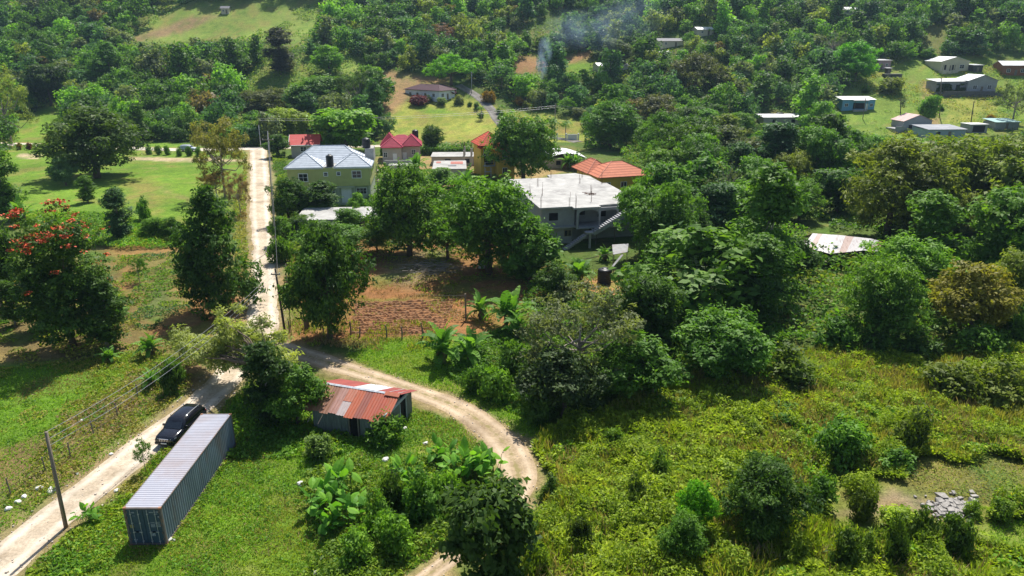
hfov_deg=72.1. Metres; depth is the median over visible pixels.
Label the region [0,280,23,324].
tall tree
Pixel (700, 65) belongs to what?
spreading tree
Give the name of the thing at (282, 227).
broadleaf tree
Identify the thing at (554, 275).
broadleaf tree
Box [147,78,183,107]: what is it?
forest tree
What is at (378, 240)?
broadleaf tree
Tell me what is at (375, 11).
forest tree
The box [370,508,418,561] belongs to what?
shrub
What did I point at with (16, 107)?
forest tree
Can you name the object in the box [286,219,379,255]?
mango tree
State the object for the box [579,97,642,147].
mango tree
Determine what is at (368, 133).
forest tree
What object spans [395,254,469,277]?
brush pile
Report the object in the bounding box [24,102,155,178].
mango tree
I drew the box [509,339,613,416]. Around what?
broadleaf tree
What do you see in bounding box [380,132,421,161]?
crimson roofed house
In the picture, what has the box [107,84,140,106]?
forest tree
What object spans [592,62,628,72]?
long shed
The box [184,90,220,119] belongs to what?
forest tree
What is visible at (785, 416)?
shrub
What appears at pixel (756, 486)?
mango tree
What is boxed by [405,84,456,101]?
hillside house
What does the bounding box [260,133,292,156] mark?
broadleaf tree
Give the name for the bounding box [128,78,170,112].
forest tree
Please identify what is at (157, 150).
bush
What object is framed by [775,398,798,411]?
shrub
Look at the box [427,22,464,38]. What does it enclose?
sparse tree
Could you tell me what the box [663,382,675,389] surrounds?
shrub
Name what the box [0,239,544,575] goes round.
gravel
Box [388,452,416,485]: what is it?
leaf plant
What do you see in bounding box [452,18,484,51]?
forest tree
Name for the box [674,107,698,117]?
broadleaf tree
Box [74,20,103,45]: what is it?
forest tree
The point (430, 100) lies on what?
bush
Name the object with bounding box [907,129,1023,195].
mango tree
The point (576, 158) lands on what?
banana plant
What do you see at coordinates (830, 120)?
tall tree
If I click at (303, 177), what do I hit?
window
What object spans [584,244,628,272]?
lean to
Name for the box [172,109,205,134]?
forest tree
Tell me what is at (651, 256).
mango tree
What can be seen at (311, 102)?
forest tree
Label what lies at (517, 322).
banana plant
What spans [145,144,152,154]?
bush
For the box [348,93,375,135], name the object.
forest tree
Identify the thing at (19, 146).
shrub
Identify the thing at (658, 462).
shrub
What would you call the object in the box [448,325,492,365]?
banana plant
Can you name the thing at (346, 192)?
door
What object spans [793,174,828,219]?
mango tree
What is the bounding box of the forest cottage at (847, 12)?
[843,7,855,14]
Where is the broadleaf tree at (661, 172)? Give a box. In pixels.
[613,160,697,207]
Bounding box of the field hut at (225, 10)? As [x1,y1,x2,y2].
[220,6,230,13]
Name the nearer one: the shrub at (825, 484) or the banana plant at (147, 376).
the shrub at (825, 484)
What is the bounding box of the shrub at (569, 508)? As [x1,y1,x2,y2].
[563,505,578,516]
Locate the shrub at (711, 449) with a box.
[700,446,721,458]
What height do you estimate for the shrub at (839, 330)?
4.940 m
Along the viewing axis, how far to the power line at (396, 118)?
216.19 m
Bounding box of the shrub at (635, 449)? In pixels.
[617,441,650,465]
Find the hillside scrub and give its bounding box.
[0,0,1023,149]
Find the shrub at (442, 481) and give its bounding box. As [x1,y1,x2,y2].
[428,468,461,505]
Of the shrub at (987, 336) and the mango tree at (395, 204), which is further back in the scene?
the mango tree at (395, 204)
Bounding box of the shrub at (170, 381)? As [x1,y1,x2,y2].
[154,354,188,396]
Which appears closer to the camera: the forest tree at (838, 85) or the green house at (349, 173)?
the green house at (349, 173)
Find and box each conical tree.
[83,40,132,82]
[165,182,270,320]
[357,78,396,137]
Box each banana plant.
[3,193,40,224]
[95,345,123,363]
[132,332,166,360]
[136,367,159,390]
[406,152,429,168]
[416,319,468,369]
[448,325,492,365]
[452,163,481,188]
[462,288,494,319]
[483,285,536,329]
[502,303,538,341]
[556,151,578,169]
[566,257,596,282]
[568,149,584,170]
[592,244,612,261]
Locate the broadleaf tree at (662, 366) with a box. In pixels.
[589,329,693,398]
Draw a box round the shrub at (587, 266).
[569,258,592,270]
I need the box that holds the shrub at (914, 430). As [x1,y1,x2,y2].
[886,402,940,454]
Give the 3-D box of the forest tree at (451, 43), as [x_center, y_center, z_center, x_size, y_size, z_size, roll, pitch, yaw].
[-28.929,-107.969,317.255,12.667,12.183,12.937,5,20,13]
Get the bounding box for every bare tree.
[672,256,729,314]
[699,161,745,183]
[821,30,850,55]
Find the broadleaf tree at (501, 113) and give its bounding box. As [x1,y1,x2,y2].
[497,112,505,121]
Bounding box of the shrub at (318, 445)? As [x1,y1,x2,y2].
[300,430,333,460]
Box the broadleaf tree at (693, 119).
[680,114,720,136]
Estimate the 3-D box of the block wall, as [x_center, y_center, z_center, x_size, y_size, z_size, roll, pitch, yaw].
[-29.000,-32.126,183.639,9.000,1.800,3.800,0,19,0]
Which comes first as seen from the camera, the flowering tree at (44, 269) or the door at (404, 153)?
the flowering tree at (44, 269)
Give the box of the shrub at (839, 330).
[810,306,861,351]
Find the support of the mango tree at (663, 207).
on the ground at (162, 184)
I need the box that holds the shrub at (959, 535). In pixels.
[934,511,978,562]
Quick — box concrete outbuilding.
[294,207,375,236]
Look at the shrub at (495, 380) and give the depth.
64.07 m
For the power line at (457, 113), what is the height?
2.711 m
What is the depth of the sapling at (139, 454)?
53.41 m
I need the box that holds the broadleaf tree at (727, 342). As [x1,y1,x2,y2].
[669,301,777,379]
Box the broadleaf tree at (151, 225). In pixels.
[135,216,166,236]
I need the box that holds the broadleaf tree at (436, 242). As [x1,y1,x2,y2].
[420,191,464,259]
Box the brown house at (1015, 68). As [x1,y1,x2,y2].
[992,61,1023,75]
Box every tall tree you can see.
[0,143,12,181]
[0,147,29,220]
[0,273,58,325]
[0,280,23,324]
[67,273,138,347]
[96,186,137,237]
[238,340,298,428]
[257,26,299,73]
[303,179,343,208]
[687,104,705,116]
[693,178,742,231]
[697,108,718,118]
[711,113,743,130]
[716,124,751,175]
[725,141,755,181]
[725,159,814,292]
[734,232,796,325]
[755,119,806,163]
[808,112,851,174]
[885,188,969,268]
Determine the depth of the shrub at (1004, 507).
47.47 m
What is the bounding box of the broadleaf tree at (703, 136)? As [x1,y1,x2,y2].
[673,131,727,164]
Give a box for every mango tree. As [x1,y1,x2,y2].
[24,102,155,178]
[238,85,294,113]
[263,174,310,221]
[272,214,377,339]
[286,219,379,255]
[359,157,452,256]
[420,170,552,274]
[421,124,447,147]
[478,109,566,178]
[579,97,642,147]
[631,177,708,258]
[637,107,684,159]
[639,232,679,275]
[641,138,670,154]
[648,119,733,166]
[674,134,732,178]
[681,199,714,227]
[707,110,747,128]
[714,448,825,543]
[771,146,814,183]
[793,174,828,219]
[827,252,934,335]
[832,39,883,81]
[839,131,971,240]
[846,139,878,175]
[854,232,961,297]
[867,133,889,143]
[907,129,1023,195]
[945,191,990,239]
[990,245,1023,309]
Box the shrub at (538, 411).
[520,390,559,426]
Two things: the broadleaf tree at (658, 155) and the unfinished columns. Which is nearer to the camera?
the broadleaf tree at (658, 155)
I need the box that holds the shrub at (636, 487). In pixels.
[624,470,650,505]
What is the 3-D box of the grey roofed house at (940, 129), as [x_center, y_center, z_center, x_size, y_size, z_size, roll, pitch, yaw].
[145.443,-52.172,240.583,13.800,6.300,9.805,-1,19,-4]
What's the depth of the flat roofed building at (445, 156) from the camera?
186.50 m
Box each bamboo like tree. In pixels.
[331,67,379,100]
[602,37,635,64]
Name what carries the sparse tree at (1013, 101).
on the ground at (162, 184)
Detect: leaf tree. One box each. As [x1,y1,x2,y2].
[306,107,382,147]
[433,469,544,575]
[494,216,565,278]
[607,221,770,322]
[670,166,706,206]
[679,149,734,203]
[748,129,768,137]
[757,139,797,159]
[807,167,867,212]
[844,123,872,148]
[963,153,1023,218]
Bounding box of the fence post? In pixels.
[464,294,466,319]
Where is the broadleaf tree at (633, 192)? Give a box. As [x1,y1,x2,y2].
[613,168,666,256]
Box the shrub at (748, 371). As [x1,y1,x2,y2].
[731,345,777,376]
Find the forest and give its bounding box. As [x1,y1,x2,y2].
[0,0,1023,142]
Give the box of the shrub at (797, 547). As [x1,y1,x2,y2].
[779,530,813,561]
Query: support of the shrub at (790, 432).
on the ground at (162, 184)
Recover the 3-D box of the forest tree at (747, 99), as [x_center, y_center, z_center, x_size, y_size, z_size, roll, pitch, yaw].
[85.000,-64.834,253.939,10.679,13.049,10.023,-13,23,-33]
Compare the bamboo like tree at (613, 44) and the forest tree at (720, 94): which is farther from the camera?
the bamboo like tree at (613, 44)
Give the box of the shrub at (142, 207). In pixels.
[134,195,152,220]
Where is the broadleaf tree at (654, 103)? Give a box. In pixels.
[635,91,680,132]
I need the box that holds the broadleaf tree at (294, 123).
[268,106,313,135]
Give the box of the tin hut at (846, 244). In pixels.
[803,233,880,266]
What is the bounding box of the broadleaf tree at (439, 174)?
[423,167,458,189]
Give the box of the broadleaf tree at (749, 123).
[731,111,756,137]
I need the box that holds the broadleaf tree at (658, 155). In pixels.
[640,135,690,169]
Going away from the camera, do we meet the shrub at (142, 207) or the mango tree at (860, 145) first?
the shrub at (142, 207)
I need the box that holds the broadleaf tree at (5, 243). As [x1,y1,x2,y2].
[0,223,20,308]
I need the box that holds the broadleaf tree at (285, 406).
[262,362,334,423]
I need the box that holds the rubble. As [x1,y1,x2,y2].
[913,489,978,521]
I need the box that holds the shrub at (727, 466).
[708,456,741,482]
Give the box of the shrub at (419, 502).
[398,462,446,524]
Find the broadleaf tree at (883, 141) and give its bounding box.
[873,128,926,167]
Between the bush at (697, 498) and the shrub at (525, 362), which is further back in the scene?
the shrub at (525, 362)
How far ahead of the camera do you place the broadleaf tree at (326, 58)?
293.15 m
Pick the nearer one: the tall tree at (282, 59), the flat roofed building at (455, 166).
the flat roofed building at (455, 166)
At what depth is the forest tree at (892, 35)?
315.82 m
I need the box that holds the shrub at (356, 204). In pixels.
[352,201,360,208]
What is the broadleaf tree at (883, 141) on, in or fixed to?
on the ground at (162, 184)
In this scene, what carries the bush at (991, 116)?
on the ground at (162, 184)
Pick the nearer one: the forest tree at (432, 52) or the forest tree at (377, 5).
the forest tree at (432, 52)
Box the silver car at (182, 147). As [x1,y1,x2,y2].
[180,144,195,150]
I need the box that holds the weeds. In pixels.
[0,0,1023,575]
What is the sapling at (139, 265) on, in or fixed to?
on the ground at (162, 184)
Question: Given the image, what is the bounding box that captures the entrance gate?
[556,133,578,139]
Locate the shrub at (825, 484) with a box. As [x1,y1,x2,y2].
[807,465,840,516]
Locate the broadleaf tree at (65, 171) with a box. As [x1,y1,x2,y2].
[45,157,80,185]
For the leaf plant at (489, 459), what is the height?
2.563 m
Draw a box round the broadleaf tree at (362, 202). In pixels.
[346,192,368,206]
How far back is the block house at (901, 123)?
246.90 m
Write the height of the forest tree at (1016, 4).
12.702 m
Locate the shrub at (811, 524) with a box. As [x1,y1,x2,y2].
[792,510,831,536]
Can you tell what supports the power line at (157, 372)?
attached to the utility pole at (281, 310)
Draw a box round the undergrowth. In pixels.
[518,334,1023,575]
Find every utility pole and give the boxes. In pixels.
[44,431,67,528]
[262,131,274,238]
[271,269,286,337]
[285,264,291,334]
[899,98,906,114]
[939,78,941,116]
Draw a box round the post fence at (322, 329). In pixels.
[288,312,422,338]
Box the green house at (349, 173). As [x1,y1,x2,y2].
[283,145,375,204]
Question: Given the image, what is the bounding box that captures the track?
[270,340,536,575]
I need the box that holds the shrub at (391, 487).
[376,465,417,513]
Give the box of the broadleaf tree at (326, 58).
[309,44,343,76]
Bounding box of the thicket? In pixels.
[365,123,1016,360]
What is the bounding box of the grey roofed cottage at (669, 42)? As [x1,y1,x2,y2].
[655,38,683,48]
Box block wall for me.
[384,160,411,168]
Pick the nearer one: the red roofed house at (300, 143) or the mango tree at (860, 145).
the mango tree at (860, 145)
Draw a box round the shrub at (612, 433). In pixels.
[602,425,626,442]
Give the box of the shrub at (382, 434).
[361,406,407,451]
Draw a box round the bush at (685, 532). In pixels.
[652,508,711,560]
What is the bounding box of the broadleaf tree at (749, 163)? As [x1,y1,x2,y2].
[733,154,783,185]
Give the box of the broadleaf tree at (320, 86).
[281,73,344,114]
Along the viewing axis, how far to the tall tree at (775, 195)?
84.08 m
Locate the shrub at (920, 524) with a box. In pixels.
[905,502,946,547]
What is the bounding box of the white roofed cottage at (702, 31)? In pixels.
[691,27,713,35]
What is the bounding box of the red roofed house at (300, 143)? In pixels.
[288,134,322,157]
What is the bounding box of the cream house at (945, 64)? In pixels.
[925,56,970,73]
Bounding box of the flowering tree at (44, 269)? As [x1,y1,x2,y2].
[0,198,123,346]
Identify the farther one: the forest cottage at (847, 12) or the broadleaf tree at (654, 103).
the forest cottage at (847, 12)
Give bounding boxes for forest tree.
[0,71,24,89]
[0,93,19,139]
[0,106,14,140]
[5,93,27,111]
[38,0,69,13]
[52,86,85,116]
[55,91,110,125]
[57,68,84,83]
[57,101,76,124]
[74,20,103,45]
[83,81,110,98]
[101,94,138,113]
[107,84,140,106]
[124,101,150,140]
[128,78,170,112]
[133,46,171,78]
[134,78,160,94]
[141,93,172,113]
[141,109,158,132]
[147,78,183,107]
[149,118,176,140]
[162,42,195,88]
[165,40,204,78]
[165,73,198,99]
[171,105,199,132]
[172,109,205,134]
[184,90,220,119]
[190,56,219,75]
[194,75,236,96]
[199,73,218,91]
[199,99,241,125]
[201,59,248,94]
[203,87,250,113]
[216,36,251,75]
[231,122,260,146]
[234,115,256,125]
[245,110,265,118]
[250,110,285,140]
[298,91,322,127]
[318,0,349,20]
[323,90,351,112]
[341,6,367,25]
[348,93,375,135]
[358,8,384,22]
[362,0,392,16]
[364,127,378,142]
[371,17,409,36]
[408,0,426,10]
[412,26,445,60]
[414,0,438,17]
[424,45,449,66]
[434,34,460,53]
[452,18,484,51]
[463,37,486,60]
[483,64,519,89]
[486,57,513,76]
[509,72,540,100]
[541,44,566,67]
[542,41,569,76]
[596,48,624,80]
[623,97,648,116]
[626,57,659,87]
[626,89,647,108]
[630,32,661,61]
[633,83,657,99]
[639,102,683,112]
[643,69,683,95]
[651,57,680,77]
[656,0,686,15]
[661,76,681,95]
[678,99,705,113]
[700,0,735,23]
[701,82,746,112]
[720,0,750,17]
[730,90,763,118]
[735,0,757,12]
[747,70,777,103]
[750,77,775,96]
[772,54,799,81]
[781,77,820,108]
[789,73,827,120]
[799,46,827,66]
[810,47,839,77]
[818,76,846,97]
[825,0,850,27]
[830,27,863,49]
[848,0,881,20]
[882,14,911,48]
[899,13,933,37]
[902,0,933,24]
[941,0,982,22]
[942,26,972,45]
[958,28,992,55]
[971,0,998,13]
[997,0,1023,16]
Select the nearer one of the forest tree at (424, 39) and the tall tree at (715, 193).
the tall tree at (715, 193)
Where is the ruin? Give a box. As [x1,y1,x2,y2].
[882,74,901,77]
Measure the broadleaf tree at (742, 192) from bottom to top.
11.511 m
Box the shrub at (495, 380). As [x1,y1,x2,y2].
[477,364,513,405]
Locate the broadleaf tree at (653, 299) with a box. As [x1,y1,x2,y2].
[607,271,689,354]
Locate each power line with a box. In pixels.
[48,273,271,430]
[49,274,274,438]
[51,276,276,444]
[259,108,546,120]
[374,106,546,117]
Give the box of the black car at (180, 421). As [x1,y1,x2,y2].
[155,403,206,445]
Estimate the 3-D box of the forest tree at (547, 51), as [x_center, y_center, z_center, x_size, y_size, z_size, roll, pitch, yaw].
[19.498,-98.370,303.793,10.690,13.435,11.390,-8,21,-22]
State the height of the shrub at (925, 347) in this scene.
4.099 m
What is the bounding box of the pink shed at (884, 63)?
[876,59,890,68]
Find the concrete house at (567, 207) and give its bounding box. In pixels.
[507,170,633,249]
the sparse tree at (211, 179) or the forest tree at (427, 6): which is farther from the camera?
the forest tree at (427, 6)
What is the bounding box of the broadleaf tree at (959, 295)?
[926,256,1023,337]
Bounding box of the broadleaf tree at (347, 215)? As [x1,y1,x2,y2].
[333,208,363,230]
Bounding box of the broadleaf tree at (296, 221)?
[285,211,315,232]
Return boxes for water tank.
[325,154,333,166]
[362,137,370,147]
[412,129,417,137]
[597,267,611,284]
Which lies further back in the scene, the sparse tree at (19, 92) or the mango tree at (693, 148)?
the sparse tree at (19, 92)
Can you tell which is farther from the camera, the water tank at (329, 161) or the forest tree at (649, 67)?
the forest tree at (649, 67)
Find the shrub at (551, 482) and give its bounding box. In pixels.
[535,472,559,503]
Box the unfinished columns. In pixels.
[463,143,472,165]
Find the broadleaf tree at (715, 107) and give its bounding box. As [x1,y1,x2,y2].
[708,103,728,114]
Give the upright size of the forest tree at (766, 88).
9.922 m
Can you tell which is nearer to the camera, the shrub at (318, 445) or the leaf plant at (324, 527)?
the leaf plant at (324, 527)
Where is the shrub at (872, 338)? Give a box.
[855,316,904,354]
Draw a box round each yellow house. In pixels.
[471,131,514,179]
[571,157,651,189]
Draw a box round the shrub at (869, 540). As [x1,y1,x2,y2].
[862,527,881,557]
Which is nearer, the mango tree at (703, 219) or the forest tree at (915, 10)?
the mango tree at (703, 219)
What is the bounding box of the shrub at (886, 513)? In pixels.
[872,503,923,531]
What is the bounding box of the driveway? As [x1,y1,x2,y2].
[455,84,579,142]
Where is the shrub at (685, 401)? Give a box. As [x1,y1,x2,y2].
[678,396,699,408]
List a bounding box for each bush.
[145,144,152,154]
[153,145,161,154]
[163,144,170,154]
[175,146,182,155]
[184,146,192,156]
[195,145,200,155]
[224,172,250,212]
[407,94,428,105]
[426,94,433,101]
[435,97,446,104]
[451,94,463,104]
[479,89,496,102]
[512,96,524,105]
[522,100,531,108]
[571,107,584,117]
[652,508,711,560]
[673,478,722,525]
[862,88,870,92]
[875,77,906,94]
[920,46,936,58]
[985,114,995,117]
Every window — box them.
[298,173,307,181]
[300,147,306,151]
[351,170,361,177]
[356,187,366,193]
[564,230,571,236]
[620,181,626,187]
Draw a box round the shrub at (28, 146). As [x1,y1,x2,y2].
[26,141,31,149]
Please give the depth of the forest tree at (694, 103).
254.68 m
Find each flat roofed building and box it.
[431,152,473,165]
[432,160,466,175]
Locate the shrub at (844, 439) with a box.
[807,410,875,473]
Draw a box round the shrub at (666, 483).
[649,471,674,499]
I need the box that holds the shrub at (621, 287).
[615,273,640,293]
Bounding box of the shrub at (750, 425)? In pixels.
[742,419,763,436]
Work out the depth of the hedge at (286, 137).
222.81 m
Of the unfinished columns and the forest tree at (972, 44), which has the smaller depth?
the unfinished columns
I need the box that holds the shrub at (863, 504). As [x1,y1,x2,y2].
[846,485,879,523]
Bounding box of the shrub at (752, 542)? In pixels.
[740,530,774,549]
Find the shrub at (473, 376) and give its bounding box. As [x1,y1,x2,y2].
[457,361,486,394]
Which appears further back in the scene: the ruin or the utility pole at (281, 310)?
the ruin
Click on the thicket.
(828, 277)
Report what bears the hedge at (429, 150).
on the ground at (162, 184)
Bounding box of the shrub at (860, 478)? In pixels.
[838,468,882,494]
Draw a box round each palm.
[477,106,485,118]
[562,120,572,132]
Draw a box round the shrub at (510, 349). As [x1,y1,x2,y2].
[495,338,529,381]
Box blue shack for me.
[836,96,876,111]
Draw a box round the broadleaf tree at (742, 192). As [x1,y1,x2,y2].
[715,177,786,237]
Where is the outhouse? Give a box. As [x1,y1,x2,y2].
[885,68,890,73]
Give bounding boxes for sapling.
[74,174,98,201]
[126,256,147,281]
[131,437,152,470]
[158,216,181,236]
[917,94,943,119]
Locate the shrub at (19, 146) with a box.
[16,143,22,149]
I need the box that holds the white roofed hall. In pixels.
[545,148,585,168]
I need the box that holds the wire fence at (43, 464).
[0,352,180,497]
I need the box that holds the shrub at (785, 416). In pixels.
[769,411,799,426]
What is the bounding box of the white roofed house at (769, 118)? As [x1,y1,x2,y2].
[757,114,800,125]
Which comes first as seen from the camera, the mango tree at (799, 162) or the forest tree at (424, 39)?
the mango tree at (799, 162)
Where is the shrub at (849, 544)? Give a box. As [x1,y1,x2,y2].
[823,516,865,568]
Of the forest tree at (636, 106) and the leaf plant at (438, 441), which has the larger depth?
the forest tree at (636, 106)
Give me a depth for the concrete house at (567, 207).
116.99 m
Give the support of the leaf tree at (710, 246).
on the ground at (162, 184)
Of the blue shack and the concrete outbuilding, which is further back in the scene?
the blue shack
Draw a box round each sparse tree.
[0,73,38,143]
[188,114,253,196]
[196,165,230,196]
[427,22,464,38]
[512,277,651,390]
[988,81,1023,119]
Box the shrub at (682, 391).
[674,389,691,398]
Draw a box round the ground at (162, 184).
[0,0,1023,575]
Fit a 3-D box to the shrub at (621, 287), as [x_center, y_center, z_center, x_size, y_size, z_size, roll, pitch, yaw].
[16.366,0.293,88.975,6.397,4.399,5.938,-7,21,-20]
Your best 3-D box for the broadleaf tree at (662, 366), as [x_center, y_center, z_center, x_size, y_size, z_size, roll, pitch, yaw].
[11.245,7.356,63.260,9.872,7.120,8.673,8,21,22]
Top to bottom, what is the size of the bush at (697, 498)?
4.614 m
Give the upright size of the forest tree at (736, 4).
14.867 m
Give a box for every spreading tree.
[422,52,477,85]
[659,50,733,90]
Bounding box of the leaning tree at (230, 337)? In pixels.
[165,300,304,393]
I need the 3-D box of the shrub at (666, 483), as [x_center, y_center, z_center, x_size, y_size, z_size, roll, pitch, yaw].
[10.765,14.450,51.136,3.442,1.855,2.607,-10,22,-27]
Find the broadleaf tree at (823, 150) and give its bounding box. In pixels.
[792,123,863,184]
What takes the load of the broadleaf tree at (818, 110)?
on the ground at (162, 184)
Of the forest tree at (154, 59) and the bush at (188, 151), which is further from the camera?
the forest tree at (154, 59)
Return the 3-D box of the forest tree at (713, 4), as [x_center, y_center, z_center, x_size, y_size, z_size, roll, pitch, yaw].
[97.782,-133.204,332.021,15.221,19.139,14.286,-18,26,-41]
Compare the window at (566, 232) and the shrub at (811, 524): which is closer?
the shrub at (811, 524)
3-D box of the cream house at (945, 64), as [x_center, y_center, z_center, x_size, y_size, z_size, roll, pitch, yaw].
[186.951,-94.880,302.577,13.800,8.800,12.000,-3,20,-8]
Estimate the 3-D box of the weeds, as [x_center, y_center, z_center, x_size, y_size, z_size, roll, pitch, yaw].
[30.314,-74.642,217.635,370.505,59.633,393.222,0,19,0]
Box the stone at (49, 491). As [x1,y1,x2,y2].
[47,486,55,494]
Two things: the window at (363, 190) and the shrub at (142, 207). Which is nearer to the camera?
the shrub at (142, 207)
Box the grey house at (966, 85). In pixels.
[926,74,1002,96]
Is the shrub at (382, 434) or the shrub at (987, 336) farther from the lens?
the shrub at (987, 336)
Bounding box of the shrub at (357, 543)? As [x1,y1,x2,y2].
[333,523,375,575]
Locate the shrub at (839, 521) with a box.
[826,519,844,530]
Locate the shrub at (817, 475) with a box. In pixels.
[802,468,838,487]
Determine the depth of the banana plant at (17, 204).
125.56 m
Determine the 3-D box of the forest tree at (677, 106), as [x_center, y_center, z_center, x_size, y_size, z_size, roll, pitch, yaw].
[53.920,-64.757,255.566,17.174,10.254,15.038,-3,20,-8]
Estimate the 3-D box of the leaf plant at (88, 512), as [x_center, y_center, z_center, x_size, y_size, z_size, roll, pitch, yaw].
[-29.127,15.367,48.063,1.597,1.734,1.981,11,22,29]
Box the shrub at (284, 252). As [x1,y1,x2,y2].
[264,235,295,263]
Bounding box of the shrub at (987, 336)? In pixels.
[947,319,1017,359]
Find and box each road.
[0,149,278,575]
[1,143,380,150]
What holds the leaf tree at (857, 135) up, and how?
on the ground at (162, 184)
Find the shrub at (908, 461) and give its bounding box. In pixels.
[877,445,917,474]
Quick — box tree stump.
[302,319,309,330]
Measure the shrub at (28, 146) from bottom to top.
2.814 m
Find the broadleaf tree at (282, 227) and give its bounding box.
[266,216,291,238]
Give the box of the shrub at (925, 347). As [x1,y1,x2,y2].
[887,327,948,362]
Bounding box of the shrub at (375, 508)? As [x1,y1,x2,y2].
[356,486,396,533]
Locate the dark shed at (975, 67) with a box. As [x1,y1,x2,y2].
[968,64,982,72]
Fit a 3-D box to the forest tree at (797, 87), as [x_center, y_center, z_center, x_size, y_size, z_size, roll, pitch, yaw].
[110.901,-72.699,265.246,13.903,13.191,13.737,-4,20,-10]
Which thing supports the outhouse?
on the ground at (162, 184)
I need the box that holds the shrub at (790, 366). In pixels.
[753,339,831,390]
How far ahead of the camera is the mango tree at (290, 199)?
124.59 m
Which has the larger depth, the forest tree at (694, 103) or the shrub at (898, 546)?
the forest tree at (694, 103)
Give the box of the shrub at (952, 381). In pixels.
[912,360,988,402]
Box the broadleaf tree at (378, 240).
[360,223,389,250]
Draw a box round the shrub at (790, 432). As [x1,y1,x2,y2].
[776,428,806,447]
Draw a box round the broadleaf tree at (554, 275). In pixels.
[530,259,577,295]
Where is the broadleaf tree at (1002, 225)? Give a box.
[941,181,1023,265]
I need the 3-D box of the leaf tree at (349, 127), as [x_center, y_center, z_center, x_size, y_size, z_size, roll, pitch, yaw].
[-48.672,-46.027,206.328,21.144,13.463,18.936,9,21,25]
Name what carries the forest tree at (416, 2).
on the ground at (162, 184)
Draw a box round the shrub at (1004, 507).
[985,495,1017,526]
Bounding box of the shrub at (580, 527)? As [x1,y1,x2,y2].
[565,510,594,545]
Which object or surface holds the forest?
on the ground at (162, 184)
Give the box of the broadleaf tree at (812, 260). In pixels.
[783,237,827,280]
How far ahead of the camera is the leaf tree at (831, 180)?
131.48 m
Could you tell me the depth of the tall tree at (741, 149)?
148.88 m
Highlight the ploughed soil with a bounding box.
[351,298,454,333]
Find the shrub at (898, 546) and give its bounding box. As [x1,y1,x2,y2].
[876,511,914,564]
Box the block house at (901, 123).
[886,113,932,132]
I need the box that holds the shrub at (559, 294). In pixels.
[546,284,578,306]
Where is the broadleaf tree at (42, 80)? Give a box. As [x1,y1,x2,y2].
[17,53,68,105]
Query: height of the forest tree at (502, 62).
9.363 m
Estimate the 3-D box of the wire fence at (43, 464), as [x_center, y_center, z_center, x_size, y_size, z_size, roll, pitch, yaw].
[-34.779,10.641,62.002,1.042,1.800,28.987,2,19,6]
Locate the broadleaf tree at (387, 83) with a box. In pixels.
[345,64,397,102]
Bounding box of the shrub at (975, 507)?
[961,498,986,521]
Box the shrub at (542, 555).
[521,537,552,575]
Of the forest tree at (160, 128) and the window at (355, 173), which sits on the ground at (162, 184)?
the forest tree at (160, 128)
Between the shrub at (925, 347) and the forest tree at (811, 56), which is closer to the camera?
the shrub at (925, 347)
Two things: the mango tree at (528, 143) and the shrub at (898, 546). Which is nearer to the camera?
the shrub at (898, 546)
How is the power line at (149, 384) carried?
attached to the utility pole at (281, 310)
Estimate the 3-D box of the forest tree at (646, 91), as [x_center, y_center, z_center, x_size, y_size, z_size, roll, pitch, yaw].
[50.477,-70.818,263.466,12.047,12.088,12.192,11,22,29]
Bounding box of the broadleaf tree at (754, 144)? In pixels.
[741,128,766,155]
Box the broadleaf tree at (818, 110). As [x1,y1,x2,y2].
[797,100,841,126]
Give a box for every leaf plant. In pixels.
[68,501,101,523]
[299,469,338,520]
[308,456,365,502]
[310,504,347,537]
[319,488,366,528]
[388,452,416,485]
[426,432,458,463]
[436,452,471,477]
[448,435,486,477]
[467,441,509,483]
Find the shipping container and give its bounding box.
[122,413,235,544]
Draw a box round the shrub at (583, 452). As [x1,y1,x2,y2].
[574,444,599,465]
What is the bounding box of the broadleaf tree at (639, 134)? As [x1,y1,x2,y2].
[633,112,657,143]
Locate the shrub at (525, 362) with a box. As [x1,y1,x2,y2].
[516,350,544,388]
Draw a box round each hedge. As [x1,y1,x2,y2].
[282,136,342,144]
[380,146,473,155]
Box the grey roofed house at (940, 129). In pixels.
[911,124,967,137]
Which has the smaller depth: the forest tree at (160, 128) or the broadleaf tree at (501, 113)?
the forest tree at (160, 128)
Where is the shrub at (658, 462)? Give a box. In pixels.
[640,444,672,473]
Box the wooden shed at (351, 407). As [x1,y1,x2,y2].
[303,379,416,436]
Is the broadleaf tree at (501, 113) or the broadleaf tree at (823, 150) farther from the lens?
the broadleaf tree at (501, 113)
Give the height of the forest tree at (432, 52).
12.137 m
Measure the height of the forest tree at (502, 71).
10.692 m
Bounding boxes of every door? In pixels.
[125,510,148,543]
[142,510,164,543]
[341,188,351,202]
[403,152,406,159]
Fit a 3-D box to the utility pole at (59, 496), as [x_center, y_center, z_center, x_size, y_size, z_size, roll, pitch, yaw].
[-30.279,12.998,46.815,0.514,7.830,0.272,0,19,0]
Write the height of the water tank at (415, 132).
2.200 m
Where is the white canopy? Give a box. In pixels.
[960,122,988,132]
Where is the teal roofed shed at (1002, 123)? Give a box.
[982,118,1019,129]
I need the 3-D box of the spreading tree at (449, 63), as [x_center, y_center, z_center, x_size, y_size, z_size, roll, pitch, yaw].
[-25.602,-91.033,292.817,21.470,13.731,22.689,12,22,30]
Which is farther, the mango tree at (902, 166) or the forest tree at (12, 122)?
the forest tree at (12, 122)
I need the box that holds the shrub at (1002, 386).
[966,358,1023,417]
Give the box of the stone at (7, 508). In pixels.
[4,506,12,510]
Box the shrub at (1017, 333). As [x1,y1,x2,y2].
[991,301,1023,342]

